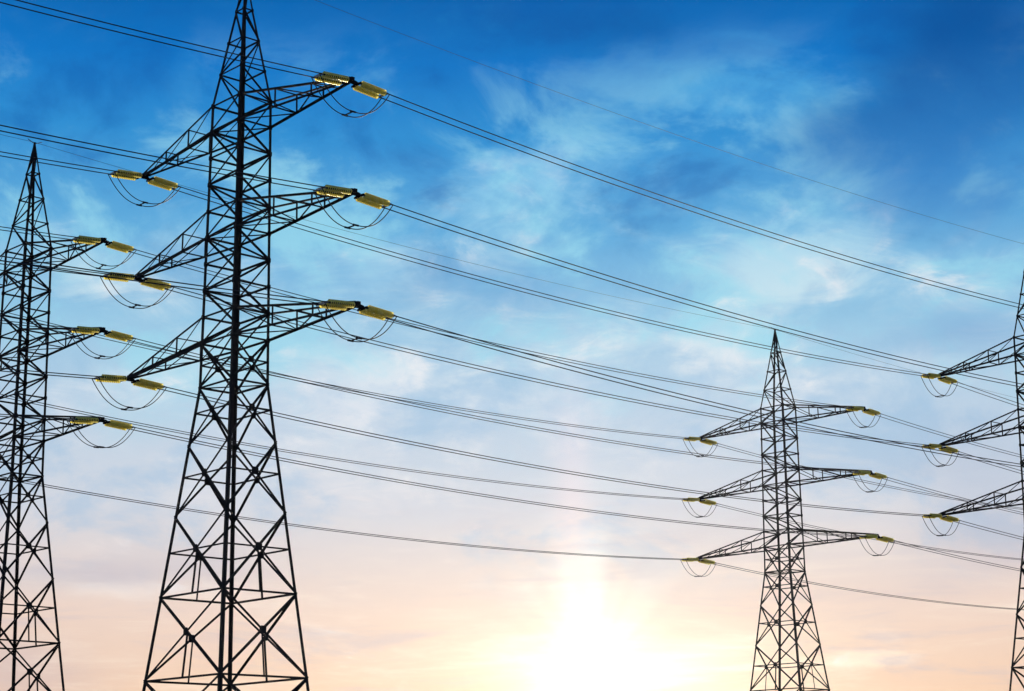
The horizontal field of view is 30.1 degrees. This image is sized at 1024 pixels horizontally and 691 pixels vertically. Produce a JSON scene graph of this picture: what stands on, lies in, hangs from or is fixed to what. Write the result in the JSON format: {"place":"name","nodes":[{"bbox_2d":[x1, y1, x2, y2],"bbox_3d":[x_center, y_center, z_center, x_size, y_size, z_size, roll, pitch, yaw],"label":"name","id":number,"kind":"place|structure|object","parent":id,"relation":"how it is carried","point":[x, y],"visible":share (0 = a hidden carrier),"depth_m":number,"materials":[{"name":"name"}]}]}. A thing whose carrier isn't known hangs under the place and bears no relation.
{"place":"outdoors","nodes":[
{"label":"outdoors","id":0,"kind":"place"},
{"bbox_2d":[0,0,1023,690],"label":"sky","id":1,"kind":"structure","parent":0,"point":[917,106],"materials":[{"name":"blue"}]},
{"bbox_3d":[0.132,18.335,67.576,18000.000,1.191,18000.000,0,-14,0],"label":"ground","id":2,"kind":"structure","parent":0,"visible":0},
{"bbox_2d":[0,139,109,690],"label":"pylon","id":3,"kind":"object","parent":2,"relation":"on","point":[4,569],"visible":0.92,"depth_m":119.37,"materials":[{"name":"metal"}]},
{"bbox_2d":[67,417,99,423],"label":"insulator string","id":4,"kind":"object","parent":3,"relation":"attached to","point":[85,420],"visible":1,"depth_m":111.31,"materials":[{"name":"yellow glass"}]},
{"bbox_2d":[0,414,72,420],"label":"power line","id":5,"kind":"object","parent":4,"relation":"attached to","point":[34,416],"visible":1,"depth_m":109.27,"materials":[{"name":"metal"}]},
{"bbox_2d":[69,326,102,334],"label":"insulator string","id":6,"kind":"object","parent":3,"relation":"attached to","point":[85,330],"visible":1,"depth_m":112.90,"materials":[{"name":"yellow glass"}]},
{"bbox_2d":[0,320,73,329],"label":"power line","id":7,"kind":"object","parent":6,"relation":"attached to","point":[36,324],"visible":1,"depth_m":110.80,"materials":[{"name":"metal"}]},
{"bbox_2d":[70,235,102,244],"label":"insulator string","id":8,"kind":"object","parent":3,"relation":"attached to","point":[87,240],"visible":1,"depth_m":114.50,"materials":[{"name":"yellow glass"}]},
{"bbox_2d":[0,226,73,239],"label":"power line","id":9,"kind":"object","parent":8,"relation":"attached to","point":[36,234],"visible":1,"depth_m":112.33,"materials":[{"name":"metal"}]},
{"bbox_2d":[103,330,135,341],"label":"insulator string","id":10,"kind":"object","parent":3,"relation":"attached to","point":[117,335],"visible":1,"depth_m":114.37,"materials":[{"name":"yellow glass"}]},
{"bbox_2d":[68,329,135,358],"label":"jumper cable","id":11,"kind":"object","parent":10,"relation":"hanging from","point":[97,354],"visible":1,"depth_m":113.30,"materials":[{"name":"metal"}]},
{"bbox_2d":[131,338,857,472],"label":"power line","id":12,"kind":"object","parent":10,"relation":"attached to","point":[495,419],"visible":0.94,"depth_m":134.27,"materials":[{"name":"metal"}]},
{"bbox_2d":[103,420,135,430],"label":"insulator string","id":13,"kind":"object","parent":3,"relation":"attached to","point":[118,425],"visible":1,"depth_m":112.78,"materials":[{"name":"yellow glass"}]},
{"bbox_2d":[67,419,134,447],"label":"jumper cable","id":14,"kind":"object","parent":13,"relation":"hanging from","point":[95,446],"visible":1,"depth_m":111.69,"materials":[{"name":"metal"}]},
{"bbox_2d":[130,427,860,536],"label":"power line","id":15,"kind":"object","parent":13,"relation":"attached to","point":[486,494],"visible":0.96,"depth_m":131.83,"materials":[{"name":"metal"}]},
{"bbox_2d":[105,241,136,252],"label":"insulator string","id":16,"kind":"object","parent":3,"relation":"attached to","point":[118,246],"visible":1,"depth_m":115.98,"materials":[{"name":"yellow glass"}]},
{"bbox_2d":[70,237,136,269],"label":"jumper cable","id":17,"kind":"object","parent":16,"relation":"hanging from","point":[99,263],"visible":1,"depth_m":114.85,"materials":[{"name":"metal"}]},
{"bbox_2d":[131,250,847,408],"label":"power line","id":18,"kind":"object","parent":16,"relation":"attached to","point":[510,346],"visible":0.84,"depth_m":139.05,"materials":[{"name":"metal"}]},
{"bbox_2d":[38,143,769,328],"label":"earth wire","id":19,"kind":"object","parent":3,"relation":"hanging from","point":[409,247],"visible":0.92,"depth_m":146.41,"materials":[{"name":"metal"}]},
{"bbox_2d":[127,0,363,690],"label":"pylon","id":20,"kind":"object","parent":2,"relation":"on","point":[238,224],"visible":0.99,"depth_m":94.06,"materials":[{"name":"metal"}]},
{"bbox_2d":[92,374,129,382],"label":"insulator string","id":21,"kind":"object","parent":20,"relation":"attached to","point":[111,378],"visible":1,"depth_m":100.68,"materials":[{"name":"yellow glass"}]},
{"bbox_2d":[0,368,97,378],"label":"power line","id":22,"kind":"object","parent":21,"relation":"attached to","point":[47,374],"visible":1,"depth_m":98.24,"materials":[{"name":"metal"}]},
{"bbox_2d":[100,272,137,281],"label":"insulator string","id":23,"kind":"object","parent":20,"relation":"attached to","point":[120,276],"visible":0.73,"depth_m":101.79,"materials":[{"name":"yellow glass"}]},
{"bbox_2d":[0,260,105,276],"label":"power line","id":24,"kind":"object","parent":23,"relation":"attached to","point":[54,270],"visible":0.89,"depth_m":99.27,"materials":[{"name":"metal"}]},
{"bbox_2d":[108,169,144,180],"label":"insulator string","id":25,"kind":"object","parent":20,"relation":"attached to","point":[127,175],"visible":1,"depth_m":102.93,"materials":[{"name":"yellow glass"}]},
{"bbox_2d":[0,151,113,173],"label":"power line","id":26,"kind":"object","parent":25,"relation":"attached to","point":[55,161],"visible":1,"depth_m":100.02,"materials":[{"name":"metal"}]},
{"bbox_2d":[130,378,166,390],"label":"insulator string","id":27,"kind":"object","parent":20,"relation":"attached to","point":[147,384],"visible":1,"depth_m":102.16,"materials":[{"name":"yellow glass"}]},
{"bbox_2d":[92,377,165,410],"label":"jumper cable","id":28,"kind":"object","parent":27,"relation":"hanging from","point":[128,407],"visible":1,"depth_m":101.11,"materials":[{"name":"metal"}]},
{"bbox_2d":[161,387,924,515],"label":"power line","id":29,"kind":"object","parent":27,"relation":"hanging from","point":[538,465],"visible":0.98,"depth_m":120.83,"materials":[{"name":"metal"}]},
{"bbox_2d":[138,277,173,290],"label":"insulator string","id":30,"kind":"object","parent":20,"relation":"attached to","point":[160,287],"visible":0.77,"depth_m":103.33,"materials":[{"name":"yellow glass"}]},
{"bbox_2d":[100,274,173,308],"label":"jumper cable","id":31,"kind":"object","parent":30,"relation":"hanging from","point":[133,307],"visible":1,"depth_m":102.15,"materials":[{"name":"metal"}]},
{"bbox_2d":[168,287,925,445],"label":"power line","id":32,"kind":"object","parent":30,"relation":"hanging from","point":[544,380],"visible":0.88,"depth_m":122.52,"materials":[{"name":"metal"}]},
{"bbox_2d":[145,176,180,190],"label":"insulator string","id":33,"kind":"object","parent":20,"relation":"attached to","point":[159,182],"visible":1,"depth_m":104.37,"materials":[{"name":"yellow glass"}]},
{"bbox_2d":[108,171,180,206],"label":"jumper cable","id":34,"kind":"object","parent":33,"relation":"hanging from","point":[144,202],"visible":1,"depth_m":103.27,"materials":[{"name":"metal"}]},
{"bbox_2d":[176,187,926,375],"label":"power line","id":35,"kind":"object","parent":33,"relation":"attached to","point":[543,293],"visible":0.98,"depth_m":123.18,"materials":[{"name":"metal"}]},
{"bbox_2d":[312,71,350,85],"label":"insulator string","id":36,"kind":"object","parent":20,"relation":"attached to","point":[333,78],"visible":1,"depth_m":89.64,"materials":[{"name":"yellow glass"}]},
{"bbox_2d":[0,0,318,76],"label":"power line","id":37,"kind":"object","parent":36,"relation":"attached to","point":[159,36],"visible":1,"depth_m":83.18,"materials":[{"name":"metal"}]},
{"bbox_2d":[314,185,353,197],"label":"insulator string","id":38,"kind":"object","parent":20,"relation":"attached to","point":[335,191],"visible":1,"depth_m":88.03,"materials":[{"name":"yellow glass"}]},
{"bbox_2d":[0,125,321,189],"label":"power line","id":39,"kind":"object","parent":38,"relation":"attached to","point":[154,156],"visible":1,"depth_m":81.47,"materials":[{"name":"metal"}]},
{"bbox_2d":[316,299,356,310],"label":"insulator string","id":40,"kind":"object","parent":20,"relation":"attached to","point":[338,304],"visible":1,"depth_m":86.41,"materials":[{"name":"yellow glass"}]},
{"bbox_2d":[0,255,324,304],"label":"power line","id":41,"kind":"object","parent":40,"relation":"attached to","point":[156,279],"visible":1,"depth_m":79.97,"materials":[{"name":"metal"}]},
{"bbox_2d":[351,81,389,98],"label":"insulator string","id":42,"kind":"object","parent":20,"relation":"attached to","point":[369,89],"visible":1,"depth_m":91.13,"materials":[{"name":"yellow glass"}]},
{"bbox_2d":[311,73,388,117],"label":"jumper cable","id":43,"kind":"object","parent":42,"relation":"hanging from","point":[351,111],"visible":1,"depth_m":89.90,"materials":[{"name":"metal"}]},
{"bbox_2d":[354,192,392,208],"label":"insulator string","id":44,"kind":"object","parent":20,"relation":"attached to","point":[371,200],"visible":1,"depth_m":89.50,"materials":[{"name":"yellow glass"}]},
{"bbox_2d":[313,187,392,229],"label":"jumper cable","id":45,"kind":"object","parent":44,"relation":"hanging from","point":[353,225],"visible":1,"depth_m":88.37,"materials":[{"name":"metal"}]},
{"bbox_2d":[357,305,396,320],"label":"insulator string","id":46,"kind":"object","parent":20,"relation":"attached to","point":[376,312],"visible":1,"depth_m":87.91,"materials":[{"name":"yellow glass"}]},
{"bbox_2d":[316,302,396,341],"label":"jumper cable","id":47,"kind":"object","parent":46,"relation":"hanging from","point":[356,338],"visible":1,"depth_m":86.77,"materials":[{"name":"metal"}]},
{"bbox_2d":[316,0,1022,243],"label":"earth wire","id":48,"kind":"object","parent":20,"relation":"attached to","point":[644,123],"visible":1,"depth_m":118.56,"materials":[{"name":"metal"}]},
{"bbox_2d":[696,327,879,690],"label":"pylon","id":49,"kind":"object","parent":2,"relation":"on","point":[780,573],"visible":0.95,"depth_m":169.20,"materials":[{"name":"metal"}]},
{"bbox_2d":[681,558,698,561],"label":"insulator string","id":50,"kind":"object","parent":49,"relation":"attached to","point":[690,559],"visible":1,"depth_m":174.72,"materials":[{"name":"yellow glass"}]},
{"bbox_2d":[0,476,680,559],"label":"power line","id":51,"kind":"object","parent":50,"relation":"attached to","point":[342,530],"visible":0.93,"depth_m":148.16,"materials":[{"name":"metal"}]},
{"bbox_2d":[681,559,715,576],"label":"jumper cable","id":52,"kind":"object","parent":50,"relation":"hanging from","point":[696,574],"visible":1,"depth_m":175.02,"materials":[{"name":"metal"}]},
{"bbox_2d":[682,497,699,501],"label":"insulator string","id":53,"kind":"object","parent":49,"relation":"attached to","point":[690,499],"visible":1,"depth_m":175.77,"materials":[{"name":"yellow glass"}]},
{"bbox_2d":[0,394,686,499],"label":"power line","id":54,"kind":"object","parent":53,"relation":"attached to","point":[344,459],"visible":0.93,"depth_m":149.33,"materials":[{"name":"metal"}]},
{"bbox_2d":[682,500,716,517],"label":"jumper cable","id":55,"kind":"object","parent":53,"relation":"hanging from","point":[697,514],"visible":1,"depth_m":176.27,"materials":[{"name":"metal"}]},
{"bbox_2d":[683,436,700,440],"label":"insulator string","id":56,"kind":"object","parent":49,"relation":"attached to","point":[690,438],"visible":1,"depth_m":176.89,"materials":[{"name":"yellow glass"}]},
{"bbox_2d":[0,310,687,438],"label":"power line","id":57,"kind":"object","parent":56,"relation":"attached to","point":[386,395],"visible":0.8,"depth_m":154.72,"materials":[{"name":"metal"}]},
{"bbox_2d":[698,559,715,564],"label":"insulator string","id":58,"kind":"object","parent":49,"relation":"attached to","point":[706,561],"visible":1,"depth_m":176.21,"materials":[{"name":"yellow glass"}]},
{"bbox_2d":[714,563,1016,609],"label":"power line","id":59,"kind":"object","parent":58,"relation":"attached to","point":[867,591],"visible":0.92,"depth_m":192.37,"materials":[{"name":"metal"}]},
{"bbox_2d":[699,499,717,504],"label":"insulator string","id":60,"kind":"object","parent":49,"relation":"attached to","point":[707,502],"visible":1,"depth_m":177.30,"materials":[{"name":"yellow glass"}]},
{"bbox_2d":[713,504,1019,559],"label":"power line","id":61,"kind":"object","parent":60,"relation":"attached to","point":[874,539],"visible":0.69,"depth_m":196.65,"materials":[{"name":"metal"}]},
{"bbox_2d":[700,439,717,444],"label":"insulator string","id":62,"kind":"object","parent":49,"relation":"attached to","point":[708,442],"visible":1,"depth_m":178.45,"materials":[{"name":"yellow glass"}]},
{"bbox_2d":[683,439,717,456],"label":"jumper cable","id":63,"kind":"object","parent":62,"relation":"hanging from","point":[699,454],"visible":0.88,"depth_m":177.53,"materials":[{"name":"metal"}]},
{"bbox_2d":[716,443,1022,509],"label":"power line","id":64,"kind":"object","parent":62,"relation":"attached to","point":[863,480],"visible":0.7,"depth_m":195.22,"materials":[{"name":"metal"}]},
{"bbox_2d":[846,406,864,410],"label":"insulator string","id":65,"kind":"object","parent":49,"relation":"attached to","point":[856,408],"visible":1,"depth_m":164.08,"materials":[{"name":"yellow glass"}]},
{"bbox_2d":[846,408,880,427],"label":"jumper cable","id":66,"kind":"object","parent":65,"relation":"hanging from","point":[860,423],"visible":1,"depth_m":164.45,"materials":[{"name":"metal"}]},
{"bbox_2d":[852,470,870,474],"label":"insulator string","id":67,"kind":"object","parent":49,"relation":"attached to","point":[861,472],"visible":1,"depth_m":162.48,"materials":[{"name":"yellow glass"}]},
{"bbox_2d":[859,534,877,538],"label":"insulator string","id":68,"kind":"object","parent":49,"relation":"attached to","point":[868,536],"visible":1,"depth_m":160.89,"materials":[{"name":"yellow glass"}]},
{"bbox_2d":[862,408,880,415],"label":"insulator string","id":69,"kind":"object","parent":49,"relation":"attached to","point":[869,411],"visible":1,"depth_m":165.60,"materials":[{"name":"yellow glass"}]},
{"bbox_2d":[876,414,1023,457],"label":"power line","id":70,"kind":"object","parent":69,"relation":"attached to","point":[947,434],"visible":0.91,"depth_m":172.59,"materials":[{"name":"metal"}]},
{"bbox_2d":[869,472,887,478],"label":"insulator string","id":71,"kind":"object","parent":49,"relation":"attached to","point":[876,475],"visible":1,"depth_m":164.01,"materials":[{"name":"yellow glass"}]},
{"bbox_2d":[852,473,887,492],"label":"jumper cable","id":72,"kind":"object","parent":71,"relation":"hanging from","point":[867,488],"visible":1,"depth_m":162.91,"materials":[{"name":"metal"}]},
{"bbox_2d":[885,477,1022,514],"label":"power line","id":73,"kind":"object","parent":71,"relation":"attached to","point":[952,495],"visible":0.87,"depth_m":170.87,"materials":[{"name":"metal"}]},
{"bbox_2d":[875,536,894,542],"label":"insulator string","id":74,"kind":"object","parent":49,"relation":"attached to","point":[885,539],"visible":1,"depth_m":162.46,"materials":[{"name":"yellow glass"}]},
{"bbox_2d":[859,536,894,555],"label":"jumper cable","id":75,"kind":"object","parent":74,"relation":"hanging from","point":[873,551],"visible":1,"depth_m":161.28,"materials":[{"name":"metal"}]},
{"bbox_2d":[892,540,1019,570],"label":"power line","id":76,"kind":"object","parent":74,"relation":"attached to","point":[952,556],"visible":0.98,"depth_m":168.95,"materials":[{"name":"metal"}]},
{"bbox_2d":[777,330,1018,398],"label":"earth wire","id":77,"kind":"object","parent":49,"relation":"attached to","point":[890,364],"visible":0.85,"depth_m":184.10,"materials":[{"name":"metal"}]},
{"bbox_2d":[938,271,1023,690],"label":"pylon","id":78,"kind":"object","parent":2,"relation":"on","point":[1020,427],"visible":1,"depth_m":147.21,"materials":[{"name":"metal"}]},
{"bbox_2d":[382,94,1023,308],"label":"power line","id":79,"kind":"object","parent":78,"relation":"attached to","point":[684,203],"visible":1,"depth_m":105.22,"materials":[{"name":"metal"}]},
{"bbox_2d":[385,205,1023,387],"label":"power line","id":80,"kind":"object","parent":78,"relation":"attached to","point":[687,299],"visible":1,"depth_m":103.50,"materials":[{"name":"metal"}]},
{"bbox_2d":[389,316,1023,467],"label":"power line","id":81,"kind":"object","parent":78,"relation":"attached to","point":[691,396],"visible":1,"depth_m":101.92,"materials":[{"name":"metal"}]},
{"bbox_2d":[921,373,940,378],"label":"insulator string","id":82,"kind":"object","parent":78,"relation":"attached to","point":[932,375],"visible":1,"depth_m":151.94,"materials":[{"name":"yellow glass"}]},
{"bbox_2d":[922,443,941,448],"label":"insulator string","id":83,"kind":"object","parent":78,"relation":"attached to","point":[932,446],"visible":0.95,"depth_m":150.79,"materials":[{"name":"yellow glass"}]},
{"bbox_2d":[923,513,942,518],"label":"insulator string","id":84,"kind":"object","parent":78,"relation":"attached to","point":[933,515],"visible":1,"depth_m":149.82,"materials":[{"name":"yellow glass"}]},
{"bbox_2d":[938,376,957,383],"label":"insulator string","id":85,"kind":"object","parent":78,"relation":"attached to","point":[947,380],"visible":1,"depth_m":153.49,"materials":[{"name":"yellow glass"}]},
{"bbox_2d":[921,375,957,396],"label":"jumper cable","id":86,"kind":"object","parent":85,"relation":"hanging from","point":[936,391],"visible":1,"depth_m":152.25,"materials":[{"name":"metal"}]},
{"bbox_2d":[952,382,1022,407],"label":"power line","id":87,"kind":"object","parent":85,"relation":"attached to","point":[986,392],"visible":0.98,"depth_m":157.11,"materials":[{"name":"metal"}]},
{"bbox_2d":[939,446,958,453],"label":"insulator string","id":88,"kind":"object","parent":78,"relation":"attached to","point":[949,449],"visible":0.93,"depth_m":152.33,"materials":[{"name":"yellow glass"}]},
{"bbox_2d":[921,445,958,466],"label":"jumper cable","id":89,"kind":"object","parent":88,"relation":"hanging from","point":[939,462],"visible":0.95,"depth_m":151.29,"materials":[{"name":"metal"}]},
{"bbox_2d":[957,451,1023,474],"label":"power line","id":90,"kind":"object","parent":88,"relation":"attached to","point":[991,464],"visible":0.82,"depth_m":156.75,"materials":[{"name":"metal"}]},
{"bbox_2d":[940,515,959,522],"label":"insulator string","id":91,"kind":"object","parent":78,"relation":"attached to","point":[948,518],"visible":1,"depth_m":151.28,"materials":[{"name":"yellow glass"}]},
{"bbox_2d":[922,515,959,535],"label":"jumper cable","id":92,"kind":"object","parent":91,"relation":"hanging from","point":[938,531],"visible":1,"depth_m":150.26,"materials":[{"name":"metal"}]},
{"bbox_2d":[954,520,1022,539],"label":"power line","id":93,"kind":"object","parent":91,"relation":"attached to","point":[989,528],"visible":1,"depth_m":155.08,"materials":[{"name":"metal"}]}
]}

